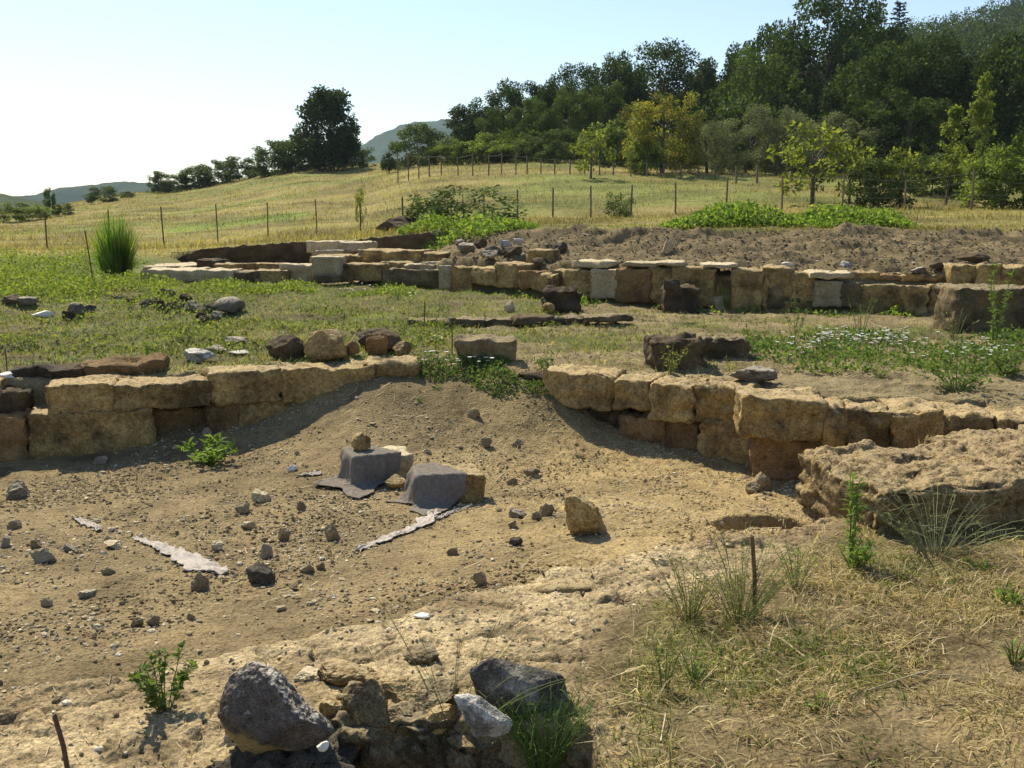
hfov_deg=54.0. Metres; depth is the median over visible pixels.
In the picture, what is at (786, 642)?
dry twig
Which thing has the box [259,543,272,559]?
loose stone
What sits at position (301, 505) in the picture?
loose stone
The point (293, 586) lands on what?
loose stone
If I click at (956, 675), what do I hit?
dry twig
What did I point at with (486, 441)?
loose stone
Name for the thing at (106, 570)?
loose stone
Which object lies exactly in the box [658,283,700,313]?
stone block
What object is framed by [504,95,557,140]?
tree
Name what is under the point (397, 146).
tree
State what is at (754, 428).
stone wall
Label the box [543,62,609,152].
tree
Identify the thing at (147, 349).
weed plant
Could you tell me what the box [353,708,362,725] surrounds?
rubble stone
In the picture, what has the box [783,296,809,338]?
weed plant
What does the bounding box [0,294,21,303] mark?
rubble stone
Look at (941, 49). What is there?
tree
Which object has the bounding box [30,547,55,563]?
loose stone
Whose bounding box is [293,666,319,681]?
rubble stone
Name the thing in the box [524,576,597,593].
slab edge
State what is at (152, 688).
weed plant
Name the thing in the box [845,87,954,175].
tree
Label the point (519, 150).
bush
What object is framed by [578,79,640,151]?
tree
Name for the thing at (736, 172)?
wooden post
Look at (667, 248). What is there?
rubble stone
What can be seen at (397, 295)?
weed plant
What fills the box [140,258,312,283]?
stone foundation
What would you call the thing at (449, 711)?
rubble stone
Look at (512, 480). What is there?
loose stone
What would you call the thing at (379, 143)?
hill
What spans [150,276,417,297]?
weed cover
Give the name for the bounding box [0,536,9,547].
loose stone
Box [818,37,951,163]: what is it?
tree
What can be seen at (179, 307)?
rubble stone
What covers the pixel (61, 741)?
iron rod
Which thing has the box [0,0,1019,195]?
sky
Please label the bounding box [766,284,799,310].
stone block
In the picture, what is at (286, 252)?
earth bank
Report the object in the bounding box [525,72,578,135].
tree
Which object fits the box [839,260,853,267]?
rubble stone
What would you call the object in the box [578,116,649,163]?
bush
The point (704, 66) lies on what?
tree
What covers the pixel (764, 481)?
loose stone
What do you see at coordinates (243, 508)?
loose stone
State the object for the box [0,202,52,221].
bush
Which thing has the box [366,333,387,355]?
stone
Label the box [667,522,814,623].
weed plant
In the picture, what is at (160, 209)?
wire fence
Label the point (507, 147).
bush
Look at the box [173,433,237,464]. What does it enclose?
weed plant
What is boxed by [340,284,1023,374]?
white flowers
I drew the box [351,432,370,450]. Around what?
weight stone
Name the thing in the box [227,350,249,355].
flat stone
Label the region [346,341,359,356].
stone
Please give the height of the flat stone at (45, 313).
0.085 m
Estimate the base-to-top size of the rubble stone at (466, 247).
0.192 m
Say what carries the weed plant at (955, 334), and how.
on the ground at (32, 704)
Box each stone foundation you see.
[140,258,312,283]
[306,240,451,287]
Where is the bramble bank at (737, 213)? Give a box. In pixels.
[657,199,917,229]
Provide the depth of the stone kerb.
13.15 m
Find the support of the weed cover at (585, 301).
on the ground at (32, 704)
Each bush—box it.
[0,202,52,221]
[43,187,56,213]
[52,203,74,215]
[81,186,118,202]
[119,191,135,197]
[146,170,174,192]
[157,172,195,192]
[179,165,216,188]
[196,159,240,185]
[218,156,259,182]
[247,139,295,177]
[268,134,323,171]
[334,143,376,168]
[397,185,526,223]
[406,193,470,221]
[425,138,465,165]
[451,131,506,164]
[482,138,526,162]
[509,135,543,162]
[534,128,586,162]
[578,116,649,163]
[603,192,636,218]
[624,138,666,174]
[839,157,922,206]
[898,152,967,196]
[952,141,1023,209]
[984,124,1023,208]
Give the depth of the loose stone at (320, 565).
5.42 m
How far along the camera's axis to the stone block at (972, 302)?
12.79 m
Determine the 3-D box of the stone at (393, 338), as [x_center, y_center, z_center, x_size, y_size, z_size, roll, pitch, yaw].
[-1.348,-0.426,10.292,0.457,0.282,0.320,0,10,0]
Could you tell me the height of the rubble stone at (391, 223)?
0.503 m
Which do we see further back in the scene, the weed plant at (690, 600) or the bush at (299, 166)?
the bush at (299, 166)
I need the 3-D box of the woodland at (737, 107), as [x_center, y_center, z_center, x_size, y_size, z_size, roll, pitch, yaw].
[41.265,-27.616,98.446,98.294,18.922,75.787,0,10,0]
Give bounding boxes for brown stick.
[750,536,756,610]
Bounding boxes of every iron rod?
[4,348,7,371]
[52,714,69,767]
[84,230,92,280]
[423,302,424,331]
[451,323,452,352]
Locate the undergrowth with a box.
[460,125,1007,173]
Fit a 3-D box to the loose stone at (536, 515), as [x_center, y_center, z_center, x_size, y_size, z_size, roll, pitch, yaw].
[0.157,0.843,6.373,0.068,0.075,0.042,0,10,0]
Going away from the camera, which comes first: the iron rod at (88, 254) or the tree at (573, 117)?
the iron rod at (88, 254)
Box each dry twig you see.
[660,713,666,742]
[763,630,804,656]
[868,670,928,691]
[936,674,976,678]
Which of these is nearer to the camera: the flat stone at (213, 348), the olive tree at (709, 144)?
the flat stone at (213, 348)
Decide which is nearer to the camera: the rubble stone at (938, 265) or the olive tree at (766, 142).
the rubble stone at (938, 265)
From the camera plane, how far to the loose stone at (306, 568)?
5.37 m
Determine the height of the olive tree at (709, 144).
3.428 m
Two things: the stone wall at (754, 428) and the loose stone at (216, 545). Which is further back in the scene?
the stone wall at (754, 428)
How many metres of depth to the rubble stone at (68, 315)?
12.62 m
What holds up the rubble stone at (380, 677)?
on the ground at (32, 704)
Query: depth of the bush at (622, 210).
34.42 m
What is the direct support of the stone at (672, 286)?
on the ground at (32, 704)
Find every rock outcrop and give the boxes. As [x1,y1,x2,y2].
[796,438,1023,537]
[924,428,1023,464]
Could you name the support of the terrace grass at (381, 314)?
on the ground at (32, 704)
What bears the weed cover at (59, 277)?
on the ground at (32, 704)
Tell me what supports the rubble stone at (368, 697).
on the ground at (32, 704)
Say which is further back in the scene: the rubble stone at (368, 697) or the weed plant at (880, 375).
the weed plant at (880, 375)
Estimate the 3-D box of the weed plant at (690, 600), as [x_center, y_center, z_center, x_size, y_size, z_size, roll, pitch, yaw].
[0.757,0.880,4.327,0.367,0.338,0.421,0,10,0]
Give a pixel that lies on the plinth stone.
(329, 278)
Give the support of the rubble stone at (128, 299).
on the ground at (32, 704)
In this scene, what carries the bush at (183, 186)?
on the ground at (32, 704)
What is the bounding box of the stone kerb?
[407,313,632,328]
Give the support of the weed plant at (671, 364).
on the ground at (32, 704)
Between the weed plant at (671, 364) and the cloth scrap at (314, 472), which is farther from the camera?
the weed plant at (671, 364)
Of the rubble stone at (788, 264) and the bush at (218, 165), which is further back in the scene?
the bush at (218, 165)
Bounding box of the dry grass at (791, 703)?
[565,439,1023,767]
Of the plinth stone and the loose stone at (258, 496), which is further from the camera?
the plinth stone
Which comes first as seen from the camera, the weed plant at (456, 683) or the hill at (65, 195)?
the weed plant at (456, 683)
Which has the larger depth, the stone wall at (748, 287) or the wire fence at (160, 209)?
the wire fence at (160, 209)
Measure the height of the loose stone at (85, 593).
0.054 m
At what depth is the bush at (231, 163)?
93.21 m
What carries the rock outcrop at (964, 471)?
on the ground at (32, 704)
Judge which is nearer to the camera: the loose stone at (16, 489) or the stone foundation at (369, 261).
the loose stone at (16, 489)
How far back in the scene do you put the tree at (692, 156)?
54.66 m
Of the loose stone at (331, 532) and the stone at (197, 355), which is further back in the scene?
the stone at (197, 355)
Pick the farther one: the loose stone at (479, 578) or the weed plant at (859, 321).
the weed plant at (859, 321)
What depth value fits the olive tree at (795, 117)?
57.79 m
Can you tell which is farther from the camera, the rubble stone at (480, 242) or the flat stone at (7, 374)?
the rubble stone at (480, 242)
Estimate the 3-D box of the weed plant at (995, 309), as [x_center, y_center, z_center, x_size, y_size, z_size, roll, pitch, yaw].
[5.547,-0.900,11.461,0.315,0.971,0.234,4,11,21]
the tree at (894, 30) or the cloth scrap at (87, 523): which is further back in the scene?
the tree at (894, 30)
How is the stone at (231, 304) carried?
on the ground at (32, 704)
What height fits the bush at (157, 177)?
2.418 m
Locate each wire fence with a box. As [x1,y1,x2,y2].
[0,197,402,247]
[397,153,715,182]
[401,170,1000,218]
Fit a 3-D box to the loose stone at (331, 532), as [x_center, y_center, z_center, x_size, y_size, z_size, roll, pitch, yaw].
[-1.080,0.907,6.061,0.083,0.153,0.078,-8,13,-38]
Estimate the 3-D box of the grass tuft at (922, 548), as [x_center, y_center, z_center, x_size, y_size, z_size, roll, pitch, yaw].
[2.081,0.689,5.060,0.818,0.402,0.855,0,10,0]
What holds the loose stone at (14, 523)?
on the ground at (32, 704)
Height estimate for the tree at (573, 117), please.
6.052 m
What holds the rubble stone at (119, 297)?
on the ground at (32, 704)
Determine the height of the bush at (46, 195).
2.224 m
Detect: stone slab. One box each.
[572,259,619,268]
[623,261,663,266]
[658,260,686,266]
[699,261,737,268]
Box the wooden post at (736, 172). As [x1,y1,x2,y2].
[735,166,737,183]
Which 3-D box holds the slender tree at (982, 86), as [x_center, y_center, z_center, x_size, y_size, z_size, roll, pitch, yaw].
[16.990,-8.918,36.967,1.566,4.998,1.621,4,11,24]
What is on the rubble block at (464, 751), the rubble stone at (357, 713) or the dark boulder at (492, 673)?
the dark boulder at (492, 673)
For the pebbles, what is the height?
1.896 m
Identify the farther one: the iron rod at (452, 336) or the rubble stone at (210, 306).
the rubble stone at (210, 306)
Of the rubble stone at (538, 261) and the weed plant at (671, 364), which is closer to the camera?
the weed plant at (671, 364)
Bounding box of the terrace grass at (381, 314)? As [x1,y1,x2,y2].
[0,276,1023,375]
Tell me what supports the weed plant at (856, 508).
on the ground at (32, 704)
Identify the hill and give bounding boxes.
[0,194,55,209]
[15,181,179,203]
[326,119,466,165]
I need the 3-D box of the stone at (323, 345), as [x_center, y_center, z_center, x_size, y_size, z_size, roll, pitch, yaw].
[-1.817,-0.370,9.785,0.450,0.330,0.292,0,10,0]
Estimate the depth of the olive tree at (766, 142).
57.75 m
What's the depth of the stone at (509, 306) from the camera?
14.94 m
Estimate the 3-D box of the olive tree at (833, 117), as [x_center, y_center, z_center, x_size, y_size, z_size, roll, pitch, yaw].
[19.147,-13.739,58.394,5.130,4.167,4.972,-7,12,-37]
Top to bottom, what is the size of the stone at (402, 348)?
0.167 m
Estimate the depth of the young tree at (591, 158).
50.58 m
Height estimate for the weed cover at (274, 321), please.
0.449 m
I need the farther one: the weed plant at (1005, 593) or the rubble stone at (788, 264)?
the rubble stone at (788, 264)
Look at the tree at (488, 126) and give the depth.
81.16 m
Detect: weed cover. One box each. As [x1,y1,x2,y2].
[0,245,182,303]
[0,284,450,356]
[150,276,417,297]
[396,210,537,250]
[415,349,553,401]
[448,307,768,354]
[480,290,921,317]
[712,523,1023,767]
[741,324,1023,376]
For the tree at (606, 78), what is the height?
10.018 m
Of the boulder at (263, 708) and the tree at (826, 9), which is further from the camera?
the tree at (826, 9)
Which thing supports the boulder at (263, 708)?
on the rubble block at (336, 754)
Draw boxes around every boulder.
[217,661,334,754]
[469,657,568,718]
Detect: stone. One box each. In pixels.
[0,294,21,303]
[0,372,14,377]
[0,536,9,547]
[6,480,29,499]
[7,519,21,529]
[18,296,38,304]
[30,538,41,548]
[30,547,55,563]
[32,310,54,316]
[40,597,52,606]
[62,311,74,320]
[62,543,74,551]
[68,302,85,314]
[77,589,96,598]
[84,305,95,312]
[88,517,100,522]
[90,624,103,631]
[92,456,107,463]
[100,566,115,574]
[103,540,122,548]
[113,296,127,298]
[126,298,134,303]
[130,616,143,627]
[141,298,152,307]
[146,613,159,625]
[152,297,163,305]
[155,303,175,312]
[165,289,175,298]
[172,300,184,309]
[179,293,192,301]
[184,300,199,312]
[184,348,215,362]
[187,613,194,619]
[191,573,208,591]
[195,310,206,317]
[198,315,212,325]
[202,427,212,438]
[203,303,216,311]
[206,345,227,351]
[210,311,221,319]
[211,540,222,550]
[214,297,244,312]
[225,336,247,343]
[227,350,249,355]
[235,502,249,513]
[241,521,256,528]
[246,563,275,585]
[251,489,269,502]
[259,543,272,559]
[266,334,304,359]
[278,528,289,541]
[287,465,297,471]
[288,584,297,589]
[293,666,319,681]
[297,500,305,509]
[299,563,314,572]
[303,329,347,360]
[313,274,344,282]
[316,562,324,569]
[317,658,376,687]
[317,741,328,751]
[319,697,344,716]
[324,523,340,540]
[340,678,387,724]
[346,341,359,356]
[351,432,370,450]
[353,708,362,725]
[357,328,401,352]
[364,672,390,684]
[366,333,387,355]
[376,216,417,231]
[380,677,418,703]
[385,474,405,488]
[387,700,417,724]
[392,341,411,355]
[402,644,438,664]
[413,612,429,617]
[413,676,459,712]
[423,449,430,452]
[426,703,455,734]
[439,265,452,289]
[446,547,457,555]
[455,239,464,245]
[458,242,474,251]
[467,407,479,417]
[473,238,486,247]
[473,571,486,585]
[481,436,491,447]
[482,250,497,258]
[485,245,501,253]
[499,240,511,246]
[501,246,521,257]
[504,300,514,311]
[506,477,517,484]
[508,507,526,517]
[508,520,516,527]
[509,536,522,545]
[513,238,523,244]
[513,439,523,445]
[523,467,540,475]
[531,257,548,266]
[531,511,541,520]
[539,503,553,516]
[542,302,554,312]
[552,242,567,252]
[565,494,606,534]
[662,239,672,253]
[663,279,680,292]
[714,294,730,308]
[729,365,777,381]
[745,483,760,494]
[751,472,772,490]
[782,262,793,266]
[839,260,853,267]
[910,267,926,274]
[929,262,943,269]
[955,253,990,262]
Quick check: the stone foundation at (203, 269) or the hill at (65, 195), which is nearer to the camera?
the stone foundation at (203, 269)
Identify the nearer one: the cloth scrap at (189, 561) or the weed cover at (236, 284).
the cloth scrap at (189, 561)
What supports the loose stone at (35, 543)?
on the ground at (32, 704)
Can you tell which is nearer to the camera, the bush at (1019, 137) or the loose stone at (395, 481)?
the loose stone at (395, 481)
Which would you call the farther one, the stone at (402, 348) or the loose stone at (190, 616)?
the stone at (402, 348)
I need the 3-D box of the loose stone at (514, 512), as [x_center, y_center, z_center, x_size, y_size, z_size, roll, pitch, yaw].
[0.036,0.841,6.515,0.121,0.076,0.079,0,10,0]
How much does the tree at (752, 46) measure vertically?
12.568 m
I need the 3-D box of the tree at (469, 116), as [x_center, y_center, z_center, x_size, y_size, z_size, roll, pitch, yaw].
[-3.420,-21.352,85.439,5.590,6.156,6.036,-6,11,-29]
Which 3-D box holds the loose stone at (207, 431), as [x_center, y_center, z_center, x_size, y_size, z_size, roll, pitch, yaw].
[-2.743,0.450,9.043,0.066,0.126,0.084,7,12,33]
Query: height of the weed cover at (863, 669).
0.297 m
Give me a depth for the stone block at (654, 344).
9.52 m
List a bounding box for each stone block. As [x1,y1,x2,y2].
[454,334,516,364]
[541,285,582,313]
[643,332,707,371]
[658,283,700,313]
[696,334,750,359]
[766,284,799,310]
[932,283,1023,333]
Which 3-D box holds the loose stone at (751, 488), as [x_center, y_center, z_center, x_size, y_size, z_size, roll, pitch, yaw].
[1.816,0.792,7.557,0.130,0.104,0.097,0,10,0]
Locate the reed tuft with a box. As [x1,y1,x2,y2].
[85,208,142,277]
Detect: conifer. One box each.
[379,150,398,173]
[875,0,913,79]
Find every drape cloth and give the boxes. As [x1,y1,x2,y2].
[310,446,400,498]
[385,462,466,515]
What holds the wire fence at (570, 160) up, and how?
on the ground at (32, 704)
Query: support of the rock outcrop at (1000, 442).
on the ground at (32, 704)
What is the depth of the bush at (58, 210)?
64.89 m
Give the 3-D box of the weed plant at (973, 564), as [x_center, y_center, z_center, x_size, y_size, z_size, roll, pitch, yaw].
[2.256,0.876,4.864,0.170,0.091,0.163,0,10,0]
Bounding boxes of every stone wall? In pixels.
[0,352,419,461]
[447,261,1023,314]
[518,364,1023,480]
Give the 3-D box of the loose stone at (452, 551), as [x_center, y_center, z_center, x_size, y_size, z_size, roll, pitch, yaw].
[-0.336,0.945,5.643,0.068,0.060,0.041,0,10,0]
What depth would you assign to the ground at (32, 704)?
5.86 m
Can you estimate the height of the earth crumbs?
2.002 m
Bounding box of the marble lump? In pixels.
[454,693,512,736]
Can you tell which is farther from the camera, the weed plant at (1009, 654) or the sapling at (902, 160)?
the sapling at (902, 160)
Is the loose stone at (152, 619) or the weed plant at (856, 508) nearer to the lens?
the loose stone at (152, 619)
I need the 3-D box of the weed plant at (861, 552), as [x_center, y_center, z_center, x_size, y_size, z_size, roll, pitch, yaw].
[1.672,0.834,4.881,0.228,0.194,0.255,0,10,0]
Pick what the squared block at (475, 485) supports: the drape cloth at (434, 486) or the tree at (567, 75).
the drape cloth at (434, 486)
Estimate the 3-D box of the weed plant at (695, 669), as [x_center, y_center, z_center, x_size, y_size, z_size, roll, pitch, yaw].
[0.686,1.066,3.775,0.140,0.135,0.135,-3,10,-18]
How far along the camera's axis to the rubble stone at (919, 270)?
15.56 m
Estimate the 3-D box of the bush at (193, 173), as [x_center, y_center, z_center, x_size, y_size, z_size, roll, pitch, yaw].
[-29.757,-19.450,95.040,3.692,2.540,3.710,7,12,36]
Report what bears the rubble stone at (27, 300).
on the ground at (32, 704)
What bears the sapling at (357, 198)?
on the ground at (32, 704)
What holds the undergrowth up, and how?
on the ground at (32, 704)
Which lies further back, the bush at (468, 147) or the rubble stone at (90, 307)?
the bush at (468, 147)
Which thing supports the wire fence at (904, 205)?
on the ground at (32, 704)
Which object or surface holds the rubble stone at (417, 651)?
on the ground at (32, 704)
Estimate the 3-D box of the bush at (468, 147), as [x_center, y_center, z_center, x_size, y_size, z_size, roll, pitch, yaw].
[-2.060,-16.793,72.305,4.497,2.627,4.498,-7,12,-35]
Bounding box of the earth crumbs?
[0,220,1023,684]
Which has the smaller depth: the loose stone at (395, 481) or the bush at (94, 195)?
the loose stone at (395, 481)
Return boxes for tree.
[288,84,361,170]
[387,122,448,169]
[443,97,504,158]
[474,105,518,139]
[478,77,552,131]
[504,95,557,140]
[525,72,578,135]
[540,86,603,154]
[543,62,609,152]
[569,129,615,178]
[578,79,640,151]
[581,49,648,151]
[604,37,721,132]
[617,88,707,172]
[671,119,745,173]
[688,41,763,128]
[704,102,788,173]
[711,45,808,135]
[728,16,813,103]
[739,0,907,119]
[750,105,836,174]
[803,111,883,175]
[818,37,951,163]
[820,0,913,132]
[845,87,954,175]
[859,27,999,168]
[917,37,1023,174]
[927,104,971,204]
[950,71,998,206]
[954,31,1023,160]
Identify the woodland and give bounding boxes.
[446,26,1017,172]
[827,0,1023,63]
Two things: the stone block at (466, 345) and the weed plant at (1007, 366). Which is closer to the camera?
the weed plant at (1007, 366)
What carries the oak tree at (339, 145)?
on the ground at (32, 704)
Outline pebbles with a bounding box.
[0,226,1023,767]
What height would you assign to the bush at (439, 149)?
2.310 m
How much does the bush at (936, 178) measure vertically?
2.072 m
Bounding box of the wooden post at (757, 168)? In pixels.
[756,165,758,182]
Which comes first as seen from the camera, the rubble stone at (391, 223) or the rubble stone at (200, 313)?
the rubble stone at (200, 313)
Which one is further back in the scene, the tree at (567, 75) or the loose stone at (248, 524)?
the tree at (567, 75)
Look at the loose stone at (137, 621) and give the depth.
4.61 m
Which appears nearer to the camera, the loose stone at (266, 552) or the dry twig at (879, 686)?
the dry twig at (879, 686)
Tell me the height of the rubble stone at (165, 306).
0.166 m
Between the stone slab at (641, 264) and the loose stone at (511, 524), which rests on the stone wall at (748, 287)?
the stone slab at (641, 264)
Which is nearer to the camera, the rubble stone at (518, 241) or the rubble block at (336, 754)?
the rubble block at (336, 754)
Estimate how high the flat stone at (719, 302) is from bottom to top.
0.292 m
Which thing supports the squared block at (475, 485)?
on the ground at (32, 704)
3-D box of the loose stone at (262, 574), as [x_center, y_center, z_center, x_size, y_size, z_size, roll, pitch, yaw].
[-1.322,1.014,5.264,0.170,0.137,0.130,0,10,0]
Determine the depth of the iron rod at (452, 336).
10.19 m
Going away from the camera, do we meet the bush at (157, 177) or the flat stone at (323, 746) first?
the flat stone at (323, 746)
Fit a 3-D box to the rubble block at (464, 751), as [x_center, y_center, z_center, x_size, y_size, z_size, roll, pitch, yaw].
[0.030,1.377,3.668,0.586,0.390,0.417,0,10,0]
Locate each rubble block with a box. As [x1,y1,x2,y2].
[205,731,358,767]
[325,680,462,767]
[445,734,588,767]
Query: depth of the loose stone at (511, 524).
6.18 m
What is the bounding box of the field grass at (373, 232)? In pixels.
[0,158,1023,258]
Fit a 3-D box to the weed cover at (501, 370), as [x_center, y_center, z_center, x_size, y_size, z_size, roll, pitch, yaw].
[-0.269,-0.088,9.505,1.351,0.400,0.821,0,10,0]
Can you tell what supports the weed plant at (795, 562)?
on the ground at (32, 704)
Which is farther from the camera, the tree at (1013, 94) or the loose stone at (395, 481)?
the tree at (1013, 94)
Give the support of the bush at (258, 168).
on the ground at (32, 704)
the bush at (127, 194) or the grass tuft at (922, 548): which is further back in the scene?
the bush at (127, 194)
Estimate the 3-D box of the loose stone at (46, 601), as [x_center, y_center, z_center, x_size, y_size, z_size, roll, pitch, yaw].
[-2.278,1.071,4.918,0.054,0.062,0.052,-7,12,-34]
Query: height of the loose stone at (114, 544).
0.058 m
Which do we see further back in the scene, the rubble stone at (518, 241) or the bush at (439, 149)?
the bush at (439, 149)
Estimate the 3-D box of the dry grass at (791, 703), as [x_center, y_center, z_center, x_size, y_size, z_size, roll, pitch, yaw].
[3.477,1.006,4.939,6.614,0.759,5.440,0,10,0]
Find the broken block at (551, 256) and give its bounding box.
[526,248,561,263]
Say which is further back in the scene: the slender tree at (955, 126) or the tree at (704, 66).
the tree at (704, 66)
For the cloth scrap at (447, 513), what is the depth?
6.72 m
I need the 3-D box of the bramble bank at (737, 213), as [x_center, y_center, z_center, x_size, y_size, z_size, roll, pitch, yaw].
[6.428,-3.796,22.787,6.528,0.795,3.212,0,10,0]
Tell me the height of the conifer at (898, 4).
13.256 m
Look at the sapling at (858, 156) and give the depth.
38.90 m
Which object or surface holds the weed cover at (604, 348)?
on the ground at (32, 704)
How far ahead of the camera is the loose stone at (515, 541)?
5.74 m
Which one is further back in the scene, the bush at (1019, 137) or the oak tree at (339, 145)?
the oak tree at (339, 145)
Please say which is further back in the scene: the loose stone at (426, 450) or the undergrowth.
the undergrowth
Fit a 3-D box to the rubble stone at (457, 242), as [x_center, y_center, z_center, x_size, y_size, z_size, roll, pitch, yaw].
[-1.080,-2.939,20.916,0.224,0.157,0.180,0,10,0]
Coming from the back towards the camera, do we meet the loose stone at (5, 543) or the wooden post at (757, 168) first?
the wooden post at (757, 168)
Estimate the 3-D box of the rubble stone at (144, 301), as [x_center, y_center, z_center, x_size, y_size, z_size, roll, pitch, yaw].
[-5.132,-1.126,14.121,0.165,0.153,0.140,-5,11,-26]
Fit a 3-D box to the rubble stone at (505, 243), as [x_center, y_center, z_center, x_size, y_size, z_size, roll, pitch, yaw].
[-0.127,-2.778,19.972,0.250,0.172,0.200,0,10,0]
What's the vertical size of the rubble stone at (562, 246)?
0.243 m
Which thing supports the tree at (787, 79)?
on the ground at (32, 704)
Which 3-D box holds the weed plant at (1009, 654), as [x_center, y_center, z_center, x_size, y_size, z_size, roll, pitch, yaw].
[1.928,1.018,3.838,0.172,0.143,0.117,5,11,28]
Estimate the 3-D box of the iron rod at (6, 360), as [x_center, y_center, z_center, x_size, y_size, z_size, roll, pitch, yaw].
[-4.644,-0.178,9.233,0.015,0.301,0.012,0,10,0]
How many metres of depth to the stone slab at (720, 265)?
15.58 m
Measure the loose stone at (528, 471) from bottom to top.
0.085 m
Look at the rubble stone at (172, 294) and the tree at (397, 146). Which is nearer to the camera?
the rubble stone at (172, 294)
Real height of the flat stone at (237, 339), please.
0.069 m
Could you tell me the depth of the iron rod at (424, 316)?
11.68 m
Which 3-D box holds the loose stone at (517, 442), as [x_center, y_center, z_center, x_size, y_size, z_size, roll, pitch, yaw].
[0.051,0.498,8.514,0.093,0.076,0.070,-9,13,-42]
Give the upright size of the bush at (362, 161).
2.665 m
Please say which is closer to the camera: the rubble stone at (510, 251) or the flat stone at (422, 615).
the flat stone at (422, 615)
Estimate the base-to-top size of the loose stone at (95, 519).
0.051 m
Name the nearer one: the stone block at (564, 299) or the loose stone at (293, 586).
the loose stone at (293, 586)
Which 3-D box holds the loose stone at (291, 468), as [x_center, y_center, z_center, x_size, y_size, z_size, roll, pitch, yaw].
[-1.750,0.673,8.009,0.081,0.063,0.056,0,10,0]
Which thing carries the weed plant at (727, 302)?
on the ground at (32, 704)
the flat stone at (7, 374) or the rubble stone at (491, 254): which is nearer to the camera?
the flat stone at (7, 374)
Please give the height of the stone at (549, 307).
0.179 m
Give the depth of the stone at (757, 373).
8.68 m
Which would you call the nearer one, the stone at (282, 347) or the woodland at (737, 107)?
the stone at (282, 347)
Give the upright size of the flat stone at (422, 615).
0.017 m
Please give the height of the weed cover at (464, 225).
1.374 m
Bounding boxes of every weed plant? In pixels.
[125,640,199,713]
[141,339,160,354]
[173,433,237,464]
[365,586,597,734]
[391,290,400,300]
[490,665,596,767]
[642,547,730,622]
[646,629,688,690]
[660,341,689,375]
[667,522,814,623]
[677,650,716,681]
[719,281,730,308]
[769,535,820,589]
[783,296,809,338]
[801,690,838,711]
[833,533,882,569]
[838,472,868,563]
[846,296,878,339]
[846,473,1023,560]
[872,369,889,378]
[908,349,1012,392]
[936,305,978,339]
[961,554,999,570]
[979,346,1023,376]
[987,262,1015,342]
[994,581,1023,606]
[996,632,1023,664]
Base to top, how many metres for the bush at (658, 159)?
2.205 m
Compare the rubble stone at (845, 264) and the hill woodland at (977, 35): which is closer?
the rubble stone at (845, 264)
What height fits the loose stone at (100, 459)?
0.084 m
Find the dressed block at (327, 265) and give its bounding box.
[311,256,345,275]
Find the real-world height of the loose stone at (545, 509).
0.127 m
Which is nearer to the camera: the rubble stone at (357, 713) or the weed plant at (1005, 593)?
the rubble stone at (357, 713)
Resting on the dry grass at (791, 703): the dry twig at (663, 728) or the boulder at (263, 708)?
the dry twig at (663, 728)
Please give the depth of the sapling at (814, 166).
38.92 m
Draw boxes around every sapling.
[354,188,367,224]
[766,119,866,204]
[823,136,875,202]
[876,146,931,207]
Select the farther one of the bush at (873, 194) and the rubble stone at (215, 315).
the bush at (873, 194)
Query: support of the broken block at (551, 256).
on the ground at (32, 704)
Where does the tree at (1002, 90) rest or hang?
on the ground at (32, 704)
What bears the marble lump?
on the rubble block at (464, 751)
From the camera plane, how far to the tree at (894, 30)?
78.12 m
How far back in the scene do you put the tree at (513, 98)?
84.26 m
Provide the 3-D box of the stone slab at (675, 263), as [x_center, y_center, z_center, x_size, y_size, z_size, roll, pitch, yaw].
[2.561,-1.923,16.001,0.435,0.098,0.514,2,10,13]
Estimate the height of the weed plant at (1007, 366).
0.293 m
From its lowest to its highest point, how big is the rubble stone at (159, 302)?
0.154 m
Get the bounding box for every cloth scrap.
[71,515,102,530]
[132,536,227,574]
[297,470,321,475]
[355,509,440,549]
[434,504,472,518]
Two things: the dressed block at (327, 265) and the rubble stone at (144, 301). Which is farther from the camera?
the dressed block at (327, 265)
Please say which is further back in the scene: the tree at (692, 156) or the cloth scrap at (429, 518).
the tree at (692, 156)
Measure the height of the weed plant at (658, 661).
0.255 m
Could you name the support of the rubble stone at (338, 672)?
on the ground at (32, 704)
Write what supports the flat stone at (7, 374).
on the stone wall at (80, 413)
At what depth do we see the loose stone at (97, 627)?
4.55 m
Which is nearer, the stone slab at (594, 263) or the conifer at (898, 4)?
the stone slab at (594, 263)
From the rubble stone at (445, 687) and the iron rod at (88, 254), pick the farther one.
the iron rod at (88, 254)
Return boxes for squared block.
[381,445,412,479]
[441,463,485,503]
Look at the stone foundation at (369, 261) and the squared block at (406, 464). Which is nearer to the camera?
the squared block at (406, 464)
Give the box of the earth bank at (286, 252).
[171,233,438,262]
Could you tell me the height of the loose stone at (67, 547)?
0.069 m
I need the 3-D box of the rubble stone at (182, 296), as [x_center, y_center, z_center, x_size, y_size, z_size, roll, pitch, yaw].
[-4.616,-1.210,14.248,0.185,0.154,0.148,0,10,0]
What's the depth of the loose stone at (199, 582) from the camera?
5.13 m
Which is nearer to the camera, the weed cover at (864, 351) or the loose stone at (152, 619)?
the loose stone at (152, 619)
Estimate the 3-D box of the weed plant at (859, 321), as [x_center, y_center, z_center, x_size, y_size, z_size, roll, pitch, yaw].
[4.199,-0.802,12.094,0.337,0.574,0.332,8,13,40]
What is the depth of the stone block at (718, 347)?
10.21 m
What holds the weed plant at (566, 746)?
on the ground at (32, 704)
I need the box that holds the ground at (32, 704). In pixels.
[0,152,1023,767]

